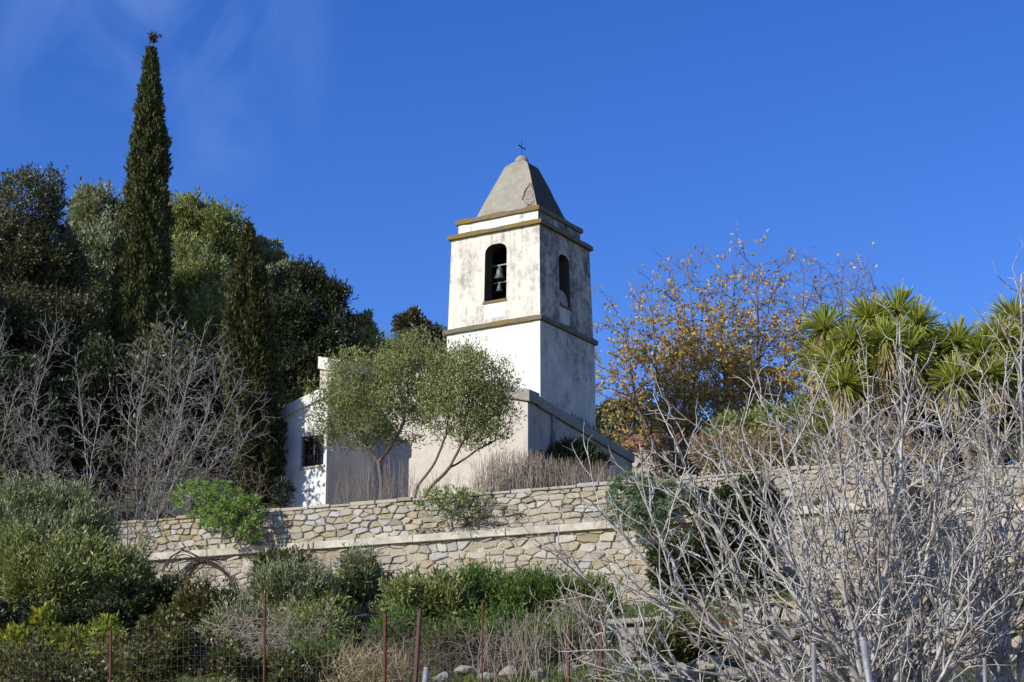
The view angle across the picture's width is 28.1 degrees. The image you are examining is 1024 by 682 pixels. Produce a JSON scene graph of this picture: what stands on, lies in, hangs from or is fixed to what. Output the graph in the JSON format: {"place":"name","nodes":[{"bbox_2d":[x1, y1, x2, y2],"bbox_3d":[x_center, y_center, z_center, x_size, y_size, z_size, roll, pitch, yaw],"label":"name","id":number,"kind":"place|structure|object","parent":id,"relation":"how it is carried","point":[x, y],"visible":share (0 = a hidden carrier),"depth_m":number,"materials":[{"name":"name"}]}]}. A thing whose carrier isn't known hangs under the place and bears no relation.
{"place":"outdoors","nodes":[
{"label":"outdoors","id":0,"kind":"place"},
{"bbox_2d":[52,409,800,510],"bbox_3d":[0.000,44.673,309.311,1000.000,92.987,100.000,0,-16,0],"label":"hill","id":1,"kind":"structure","parent":0,"point":[222,488],"depth_m":332.37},
{"bbox_2d":[595,396,808,465],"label":"scrub","id":2,"kind":"object","parent":1,"relation":"on","point":[598,418],"visible":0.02,"depth_m":341.59,"materials":[{"name":"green plant"}]},
{"bbox_2d":[0,498,1023,681],"bbox_3d":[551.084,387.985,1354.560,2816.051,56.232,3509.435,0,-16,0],"label":"ground","id":3,"kind":"structure","parent":0,"point":[694,676],"depth_m":31.87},
{"bbox_2d":[0,621,36,681],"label":"laurel shrub","id":4,"kind":"object","parent":3,"relation":"on","point":[19,630],"visible":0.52,"depth_m":29.29,"materials":[{"name":"green plant"}]},
{"bbox_2d":[0,295,46,487],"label":"bare tree","id":5,"kind":"object","parent":3,"relation":"on","point":[15,436],"visible":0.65,"depth_m":49.23,"materials":[{"name":"grey plant"}]},
{"bbox_2d":[0,293,75,488],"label":"evergreen tree","id":6,"kind":"object","parent":3,"relation":"on","point":[13,367],"visible":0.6,"depth_m":53.83,"materials":[{"name":"plant"}]},
{"bbox_2d":[24,597,65,674],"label":"laurel shrub","id":7,"kind":"object","parent":3,"relation":"on","point":[43,612],"visible":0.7,"depth_m":29.41,"materials":[{"name":"green plant"}]},
{"bbox_2d":[0,639,100,681],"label":"bramble bush","id":8,"kind":"object","parent":3,"relation":"on","point":[65,674],"visible":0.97,"depth_m":28.11,"materials":[{"name":"green plant"}]},
{"bbox_2d":[0,161,110,386],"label":"holm oak","id":9,"kind":"object","parent":3,"relation":"on","point":[43,264],"visible":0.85,"depth_m":57.89,"materials":[{"name":"green plant"}]},
{"bbox_2d":[0,464,128,652],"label":"olive bush","id":10,"kind":"object","parent":3,"relation":"on","point":[74,507],"visible":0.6,"depth_m":43.98,"materials":[{"name":"green plant"}]},
{"bbox_2d":[4,304,126,538],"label":"bare tree","id":11,"kind":"object","parent":3,"relation":"on","point":[43,462],"visible":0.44,"depth_m":49.67,"materials":[{"name":"grey plant"}]},
{"bbox_2d":[50,622,93,665],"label":"laurel shrub","id":12,"kind":"object","parent":3,"relation":"on","point":[67,640],"visible":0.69,"depth_m":29.39,"materials":[{"name":"green plant"}]},
{"bbox_2d":[0,517,158,680],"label":"olive tree","id":13,"kind":"object","parent":3,"relation":"on","point":[65,570],"visible":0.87,"depth_m":37.65,"materials":[{"name":"green plant"}]},
{"bbox_2d":[0,573,181,680],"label":"evergreen shrub","id":14,"kind":"object","parent":3,"relation":"on","point":[143,597],"visible":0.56,"depth_m":36.28,"materials":[{"name":"green plant"}]},
{"bbox_2d":[63,176,132,349],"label":"olive tree","id":15,"kind":"object","parent":3,"relation":"on","point":[93,215],"visible":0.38,"depth_m":63.65,"materials":[{"name":"green plant"}]},
{"bbox_2d":[79,610,128,681],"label":"laurel shrub","id":16,"kind":"object","parent":3,"relation":"on","point":[105,620],"visible":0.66,"depth_m":29.37,"materials":[{"name":"green plant"}]},
{"bbox_2d":[0,328,227,520],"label":"evergreen tree","id":17,"kind":"object","parent":3,"relation":"on","point":[102,358],"visible":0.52,"depth_m":55.27,"materials":[{"name":"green plant"}]},
{"bbox_2d":[83,630,177,681],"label":"bramble bush","id":18,"kind":"object","parent":3,"relation":"on","point":[135,665],"visible":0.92,"depth_m":28.11,"materials":[{"name":"green plant"}]},
{"bbox_2d":[104,31,174,520],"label":"cypress tree","id":19,"kind":"object","parent":3,"relation":"on","point":[139,281],"visible":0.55,"depth_m":59.68,"materials":[{"name":"green plant"}]},
{"bbox_2d":[118,320,194,517],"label":"evergreen tree","id":20,"kind":"object","parent":3,"relation":"on","point":[160,347],"visible":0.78,"depth_m":52.43,"materials":[{"name":"green plant"}]},
{"bbox_2d":[105,438,215,549],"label":"bare shrub","id":21,"kind":"object","parent":3,"relation":"on","point":[126,488],"visible":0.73,"depth_m":49.42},
{"bbox_2d":[131,603,199,681],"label":"bramble bush","id":22,"kind":"object","parent":3,"relation":"on","point":[175,634],"visible":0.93,"depth_m":28.14,"materials":[{"name":"green plant"}]},
{"bbox_2d":[89,300,278,572],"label":"bare tree","id":23,"kind":"object","parent":3,"relation":"on","point":[165,480],"visible":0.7,"depth_m":50.02,"materials":[{"name":"grey plant"}]},
{"bbox_2d":[156,566,242,676],"bbox_3d":[-5.446,5.037,36.030,1.374,1.993,1.627,-12,-20,37],"label":"scrub bush","id":24,"kind":"object","parent":3,"relation":"on","point":[191,605],"visible":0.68,"depth_m":35.76,"materials":[{"name":"green plant"}]},
{"bbox_2d":[155,550,248,629],"bbox_3d":[-5.970,4.799,39.143,1.890,1.648,0.443,0,-16,0],"label":"bare vine","id":25,"kind":"object","parent":3,"relation":"on","point":[187,568],"visible":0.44,"depth_m":39.25,"materials":[{"name":"brown plant"}]},
{"bbox_2d":[166,184,250,514],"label":"olive tree","id":26,"kind":"object","parent":3,"relation":"on","point":[205,237],"visible":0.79,"depth_m":62.55,"materials":[{"name":"green plant"}]},
{"bbox_2d":[165,624,257,681],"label":"bramble bush","id":27,"kind":"object","parent":3,"relation":"on","point":[214,654],"visible":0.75,"depth_m":28.11,"materials":[{"name":"green plant"}]},
{"bbox_2d":[162,539,278,672],"bbox_3d":[-5.296,4.820,36.998,2.250,2.483,1.599,9,-18,-30],"label":"bare shrub","id":28,"kind":"object","parent":3,"relation":"on","point":[216,583],"visible":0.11,"depth_m":37.18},
{"bbox_2d":[197,414,268,507],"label":"evergreen tree","id":29,"kind":"object","parent":3,"relation":"on","point":[224,438],"visible":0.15,"depth_m":55.02,"materials":[{"name":"green plant"}]},
{"bbox_2d":[194,587,280,681],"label":"scrub bush","id":30,"kind":"object","parent":3,"relation":"on","point":[216,618],"visible":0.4,"depth_m":33.66,"materials":[{"name":"green plant"}]},
{"bbox_2d":[196,455,278,510],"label":"bare shrub","id":31,"kind":"object","parent":3,"relation":"on","point":[243,471],"visible":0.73,"depth_m":49.04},
{"bbox_2d":[192,596,287,666],"bbox_3d":[-4.344,4.702,32.987,1.816,1.185,1.180,-5,-16,18],"label":"brushwood","id":32,"kind":"object","parent":3,"relation":"on","point":[232,630],"visible":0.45,"depth_m":32.91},
{"bbox_2d":[215,219,288,508],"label":"cypress tree","id":33,"kind":"object","parent":3,"relation":"on","point":[248,315],"visible":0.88,"depth_m":54.82,"materials":[{"name":"green plant"}]},
{"bbox_2d":[233,580,278,665],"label":"olive shrub","id":34,"kind":"object","parent":3,"relation":"on","point":[245,600],"visible":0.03,"depth_m":36.98,"materials":[{"name":"green plant"}]},
{"bbox_2d":[257,233,295,289],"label":"olive tree","id":35,"kind":"object","parent":3,"relation":"on","point":[275,256],"visible":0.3,"depth_m":66.64,"materials":[{"name":"green plant"}]},
{"bbox_2d":[238,645,320,681],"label":"bramble bush","id":36,"kind":"object","parent":3,"relation":"on","point":[292,673],"visible":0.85,"depth_m":28.07,"materials":[{"name":"green plant"}]},
{"bbox_2d":[269,475,297,507],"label":"oleander shrub","id":37,"kind":"object","parent":3,"relation":"on","point":[287,490],"visible":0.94,"depth_m":51.28,"materials":[{"name":"green plant"}]},
{"bbox_2d":[211,611,355,679],"bbox_3d":[-3.451,4.616,30.909,2.189,1.082,1.232,0,-16,0],"label":"brushwood","id":38,"kind":"object","parent":3,"relation":"on","point":[272,635],"visible":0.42,"depth_m":30.94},
{"bbox_2d":[248,536,326,582],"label":"scrub bush","id":39,"kind":"object","parent":3,"relation":"on","point":[284,552],"visible":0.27,"depth_m":39.94,"materials":[{"name":"green plant"}]},
{"bbox_2d":[224,588,352,681],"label":"bare shrub","id":40,"kind":"object","parent":3,"relation":"on","point":[286,616],"visible":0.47,"depth_m":32.01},
{"bbox_2d":[237,548,341,649],"bbox_3d":[-3.955,4.820,36.461,1.904,2.202,1.921,0,-16,0],"label":"olive shrub","id":41,"kind":"object","parent":3,"relation":"on","point":[279,577],"visible":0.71,"depth_m":36.04,"materials":[{"name":"green plant"}]},
{"bbox_2d":[0,593,603,681],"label":"wire fence","id":42,"kind":"object","parent":3,"relation":"on","point":[417,647],"visible":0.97,"depth_m":26.87,"materials":[{"name":"metal"}]},
{"bbox_2d":[260,586,361,654],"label":"scrub bush","id":43,"kind":"object","parent":3,"relation":"on","point":[316,618],"visible":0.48,"depth_m":33.23,"materials":[{"name":"green plant"}]},
{"bbox_2d":[266,580,363,638],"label":"olive shrub","id":44,"kind":"object","parent":3,"relation":"on","point":[339,600],"visible":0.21,"depth_m":36.01,"materials":[{"name":"green plant"}]},
{"bbox_2d":[267,253,368,403],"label":"evergreen tree","id":45,"kind":"object","parent":3,"relation":"on","point":[311,319],"visible":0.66,"depth_m":60.58,"materials":[{"name":"green plant"}]},
{"bbox_2d":[266,619,372,681],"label":"scrub bush","id":46,"kind":"object","parent":3,"relation":"on","point":[318,652],"visible":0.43,"depth_m":29.08,"materials":[{"name":"green plant"}]},
{"bbox_2d":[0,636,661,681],"bbox_3d":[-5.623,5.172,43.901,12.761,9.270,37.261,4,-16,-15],"label":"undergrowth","id":47,"kind":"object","parent":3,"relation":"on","point":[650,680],"visible":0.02,"depth_m":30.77,"materials":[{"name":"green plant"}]},
{"bbox_2d":[326,566,395,653],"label":"olive shrub","id":48,"kind":"object","parent":3,"relation":"on","point":[357,593],"visible":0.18,"depth_m":36.98,"materials":[{"name":"green plant"}]},
{"bbox_2d":[332,534,390,658],"bbox_3d":[-2.759,4.697,37.096,1.148,2.338,1.893,0,-16,0],"label":"olive shrub","id":49,"kind":"object","parent":3,"relation":"on","point":[358,567],"visible":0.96,"depth_m":36.70,"materials":[{"name":"green plant"}]},
{"bbox_2d":[350,308,393,364],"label":"olive tree","id":50,"kind":"object","parent":3,"relation":"on","point":[363,320],"visible":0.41,"depth_m":62.97,"materials":[{"name":"green plant"}]},
{"bbox_2d":[295,324,459,499],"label":"olive tree","id":51,"kind":"object","parent":3,"relation":"on","point":[385,373],"visible":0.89,"depth_m":50.62,"materials":[{"name":"green plant"}]},
{"bbox_2d":[301,630,454,681],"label":"straw tuft","id":52,"kind":"object","parent":3,"relation":"on","point":[369,674],"visible":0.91,"depth_m":27.76,"materials":[{"name":"plant"}]},
{"bbox_2d":[311,456,485,503],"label":"dry stalks","id":53,"kind":"object","parent":3,"relation":"on","point":[389,485],"visible":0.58,"depth_m":49.18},
{"bbox_2d":[360,588,440,667],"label":"scrub bush","id":54,"kind":"object","parent":3,"relation":"on","point":[392,613],"visible":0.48,"depth_m":33.27,"materials":[{"name":"green plant"}]},
{"bbox_2d":[353,592,447,657],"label":"olive shrub","id":55,"kind":"object","parent":3,"relation":"on","point":[374,604],"visible":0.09,"depth_m":36.52,"materials":[{"name":"green plant"}]},
{"bbox_2d":[345,605,468,681],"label":"bare shrub","id":56,"kind":"object","parent":3,"relation":"on","point":[372,640],"visible":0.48,"depth_m":30.07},
{"bbox_2d":[387,305,446,374],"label":"evergreen tree","id":57,"kind":"object","parent":3,"relation":"on","point":[407,319],"visible":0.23,"depth_m":68.23,"materials":[{"name":"green plant"}]},
{"bbox_2d":[376,561,479,648],"bbox_3d":[-1.495,4.822,36.534,1.872,1.799,2.078,0,-16,0],"label":"olive shrub","id":58,"kind":"object","parent":3,"relation":"on","point":[445,591],"visible":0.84,"depth_m":36.00,"materials":[{"name":"green plant"}]},
{"bbox_2d":[401,603,499,675],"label":"scrub bush","id":59,"kind":"object","parent":3,"relation":"on","point":[442,624],"visible":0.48,"depth_m":31.07,"materials":[{"name":"brown plant"}]},
{"bbox_2d":[268,356,634,507],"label":"church","id":60,"kind":"structure","parent":3,"relation":"on","point":[309,466],"depth_m":55.16,"materials":[{"name":"paint"}]},
{"bbox_2d":[298,435,324,469],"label":"window","id":61,"kind":"structure","parent":60,"relation":"in","point":[313,457],"depth_m":54.78,"materials":[{"name":"black glass"}]},
{"bbox_2d":[442,140,597,430],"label":"bell tower","id":62,"kind":"structure","parent":60,"relation":"on","point":[524,229],"depth_m":57.50,"materials":[{"name":"paint"}]},
{"bbox_2d":[453,665,471,675],"bbox_3d":[-0.690,4.643,28.810,0.276,0.147,0.214,0,-16,0],"label":"rock","id":63,"kind":"object","parent":3,"relation":"on","point":[464,669],"visible":0.92,"depth_m":28.75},
{"bbox_2d":[410,334,529,497],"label":"olive tree","id":64,"kind":"object","parent":3,"relation":"on","point":[475,383],"visible":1,"depth_m":49.86,"materials":[{"name":"green plant"}]},
{"bbox_2d":[363,629,580,680],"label":"brushwood","id":65,"kind":"object","parent":3,"relation":"on","point":[459,657],"visible":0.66,"depth_m":29.78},
{"bbox_2d":[447,552,515,621],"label":"evergreen shrub","id":66,"kind":"object","parent":3,"relation":"on","point":[484,583],"visible":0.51,"depth_m":36.61,"materials":[{"name":"green plant"}]},
{"bbox_2d":[457,592,540,666],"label":"scrub bush","id":67,"kind":"object","parent":3,"relation":"on","point":[493,616],"visible":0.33,"depth_m":32.75,"materials":[{"name":"green plant"}]},
{"bbox_2d":[0,582,1018,681],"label":"grass","id":68,"kind":"structure","parent":3,"relation":"on","point":[630,610],"depth_m":31.91,"materials":[{"name":"plant"}]},
{"bbox_2d":[453,603,565,676],"bbox_3d":[-0.011,4.611,29.964,1.748,1.561,1.478,0,-16,0],"label":"bare shrub","id":69,"kind":"object","parent":3,"relation":"on","point":[512,658],"visible":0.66,"depth_m":29.86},
{"bbox_2d":[499,665,522,680],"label":"rock","id":70,"kind":"object","parent":3,"relation":"on","point":[506,669],"visible":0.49,"depth_m":28.97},
{"bbox_2d":[10,460,1023,637],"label":"garden wall","id":71,"kind":"structure","parent":3,"relation":"on","point":[389,526],"depth_m":45.58,"materials":[{"name":"stone"}]},
{"bbox_2d":[168,476,267,542],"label":"spurge bush","id":72,"kind":"object","parent":71,"relation":"on","point":[223,507],"visible":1,"depth_m":47.47,"materials":[{"name":"green plant"}]},
{"bbox_2d":[414,483,504,526],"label":"shrub","id":73,"kind":"object","parent":71,"relation":"attached to","point":[460,495],"visible":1,"depth_m":45.62,"materials":[{"name":"green plant"}]},
{"bbox_2d":[124,463,856,576],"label":"wall weeds","id":74,"kind":"object","parent":71,"relation":"on","point":[818,502],"depth_m":46.16,"materials":[{"name":"green plant"}]},
{"bbox_2d":[602,466,680,532],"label":"sage bush","id":75,"kind":"object","parent":71,"relation":"on","point":[657,499],"visible":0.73,"depth_m":43.74,"materials":[{"name":"green plant"}]},
{"bbox_2d":[644,464,795,605],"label":"ivy plant","id":76,"kind":"object","parent":71,"relation":"attached to","point":[725,492],"visible":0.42,"depth_m":42.65,"materials":[{"name":"green plant"}]},
{"bbox_2d":[849,389,970,480],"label":"dry shrub","id":77,"kind":"object","parent":71,"relation":"on","point":[909,438],"visible":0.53,"depth_m":44.66,"materials":[{"name":"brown plant"}]},
{"bbox_2d":[463,444,578,492],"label":"dry shrub","id":78,"kind":"object","parent":3,"relation":"on","point":[506,481],"visible":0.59,"depth_m":47.75,"materials":[{"name":"plant"}]},
{"bbox_2d":[486,559,583,619],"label":"evergreen shrub","id":79,"kind":"object","parent":3,"relation":"on","point":[541,584],"visible":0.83,"depth_m":36.14,"materials":[{"name":"green plant"}]},
{"bbox_2d":[490,601,593,669],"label":"scrub bush","id":80,"kind":"object","parent":3,"relation":"on","point":[575,637],"visible":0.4,"depth_m":30.69,"materials":[{"name":"brown plant"}]},
{"bbox_2d":[471,591,644,681],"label":"bramble canes","id":81,"kind":"object","parent":3,"relation":"on","point":[522,648],"visible":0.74,"depth_m":28.49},
{"bbox_2d":[524,433,614,481],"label":"oleander shrub","id":82,"kind":"object","parent":3,"relation":"on","point":[560,450],"visible":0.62,"depth_m":50.93,"materials":[{"name":"green plant"}]},
{"bbox_2d":[534,584,623,657],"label":"scrub bush","id":83,"kind":"object","parent":3,"relation":"on","point":[596,616],"visible":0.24,"depth_m":32.76,"materials":[{"name":"brown plant"}]},
{"bbox_2d":[552,455,628,486],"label":"dry shrub","id":84,"kind":"object","parent":3,"relation":"on","point":[581,480],"visible":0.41,"depth_m":47.54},
{"bbox_2d":[560,562,634,618],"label":"olive shrub","id":85,"kind":"object","parent":3,"relation":"on","point":[593,582],"visible":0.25,"depth_m":36.53,"materials":[{"name":"green plant"}]},
{"bbox_2d":[607,616,683,662],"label":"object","id":86,"kind":"structure","parent":3,"relation":"on","point":[630,623],"depth_m":30.84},
{"bbox_2d":[593,245,755,479],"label":"oak tree","id":87,"kind":"object","parent":3,"relation":"on","point":[678,386],"visible":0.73,"depth_m":63.66,"materials":[{"name":"orange plant"}]},
{"bbox_2d":[622,600,728,671],"bbox_3d":[2.419,4.317,29.645,1.644,1.180,1.586,0,-16,0],"label":"scrub bush","id":88,"kind":"object","parent":3,"relation":"on","point":[679,644],"visible":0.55,"depth_m":29.37,"materials":[{"name":"green plant"}]},
{"bbox_2d":[621,433,729,479],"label":"wall","id":89,"kind":"structure","parent":3,"relation":"on","point":[639,456],"depth_m":79.91,"materials":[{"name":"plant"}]},
{"bbox_2d":[692,655,723,670],"bbox_3d":[2.835,4.672,29.444,0.414,0.290,0.437,-8,-17,27],"label":"rock","id":90,"kind":"object","parent":3,"relation":"on","point":[704,662],"visible":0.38,"depth_m":29.28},
{"bbox_2d":[718,667,745,681],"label":"rock","id":91,"kind":"object","parent":3,"relation":"on","point":[735,678],"visible":0.44,"depth_m":28.62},
{"bbox_2d":[662,222,816,473],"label":"oak tree","id":92,"kind":"object","parent":3,"relation":"on","point":[784,381],"visible":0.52,"depth_m":64.91,"materials":[{"name":"orange plant"}]},
{"bbox_2d":[687,420,795,475],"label":"dry shrub","id":93,"kind":"object","parent":3,"relation":"on","point":[757,455],"visible":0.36,"depth_m":44.83,"materials":[{"name":"brown plant"}]},
{"bbox_2d":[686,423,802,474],"bbox_3d":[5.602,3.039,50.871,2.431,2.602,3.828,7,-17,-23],"label":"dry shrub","id":94,"kind":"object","parent":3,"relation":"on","point":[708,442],"visible":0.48,"depth_m":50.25,"materials":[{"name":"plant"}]},
{"bbox_2d":[499,248,1023,681],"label":"fig tree","id":95,"kind":"object","parent":3,"relation":"on","point":[887,628],"visible":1,"depth_m":19.98,"materials":[{"name":"grey plant"}]},
{"bbox_2d":[700,386,843,472],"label":"evergreen shrub","id":96,"kind":"object","parent":3,"relation":"on","point":[750,418],"visible":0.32,"depth_m":51.91,"materials":[{"name":"green plant"}]},
{"bbox_2d":[811,643,816,681],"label":"metal pipe","id":97,"kind":"object","parent":3,"relation":"on","point":[814,663],"visible":1,"depth_m":17.88,"materials":[{"name":"metal"}]},
{"bbox_2d":[771,242,903,465],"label":"oak tree","id":98,"kind":"object","parent":3,"relation":"on","point":[820,295],"visible":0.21,"depth_m":67.16,"materials":[{"name":"orange plant"}]},
{"bbox_2d":[776,404,912,478],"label":"dry shrub","id":99,"kind":"object","parent":3,"relation":"on","point":[842,451],"visible":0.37,"depth_m":45.23,"materials":[{"name":"brown plant"}]},
{"bbox_2d":[858,637,872,681],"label":"metal pipe","id":100,"kind":"object","parent":3,"relation":"on","point":[866,659],"visible":1,"depth_m":17.48,"materials":[{"name":"metal"}]},
{"bbox_2d":[790,281,953,463],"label":"yucca plant","id":101,"kind":"object","parent":3,"relation":"on","point":[872,316],"visible":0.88,"depth_m":46.68,"materials":[{"name":"green plant"}]},
{"bbox_2d":[738,593,1023,674],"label":"rubble wall","id":102,"kind":"structure","parent":3,"relation":"on","point":[1017,636],"depth_m":32.90,"materials":[{"name":"stone"}]},
{"bbox_2d":[820,384,1019,475],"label":"evergreen shrub","id":103,"kind":"object","parent":3,"relation":"on","point":[921,433],"visible":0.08,"depth_m":48.53,"materials":[{"name":"green plant"}]},
{"bbox_2d":[870,236,1023,681],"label":"fig tree","id":104,"kind":"object","parent":3,"relation":"on","point":[1001,654],"visible":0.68,"depth_m":21.74,"materials":[{"name":"grey plant"}]},
{"bbox_2d":[922,313,1023,466],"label":"yucca plant","id":105,"kind":"object","parent":3,"relation":"on","point":[974,341],"visible":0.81,"depth_m":46.58,"materials":[{"name":"green plant"}]},
{"bbox_2d":[926,389,1023,467],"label":"dry shrub","id":106,"kind":"object","parent":3,"relation":"on","point":[990,451],"visible":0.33,"depth_m":44.86,"materials":[{"name":"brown plant"}]},
{"bbox_2d":[982,292,1023,452],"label":"yucca plant","id":107,"kind":"object","parent":3,"relation":"on","point":[1012,306],"visible":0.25,"depth_m":47.67,"materials":[{"name":"green plant"}]},
{"bbox_2d":[0,0,1023,477],"label":"sky","id":108,"kind":"structure","parent":0,"point":[357,135],"materials":[{"name":"blue"}]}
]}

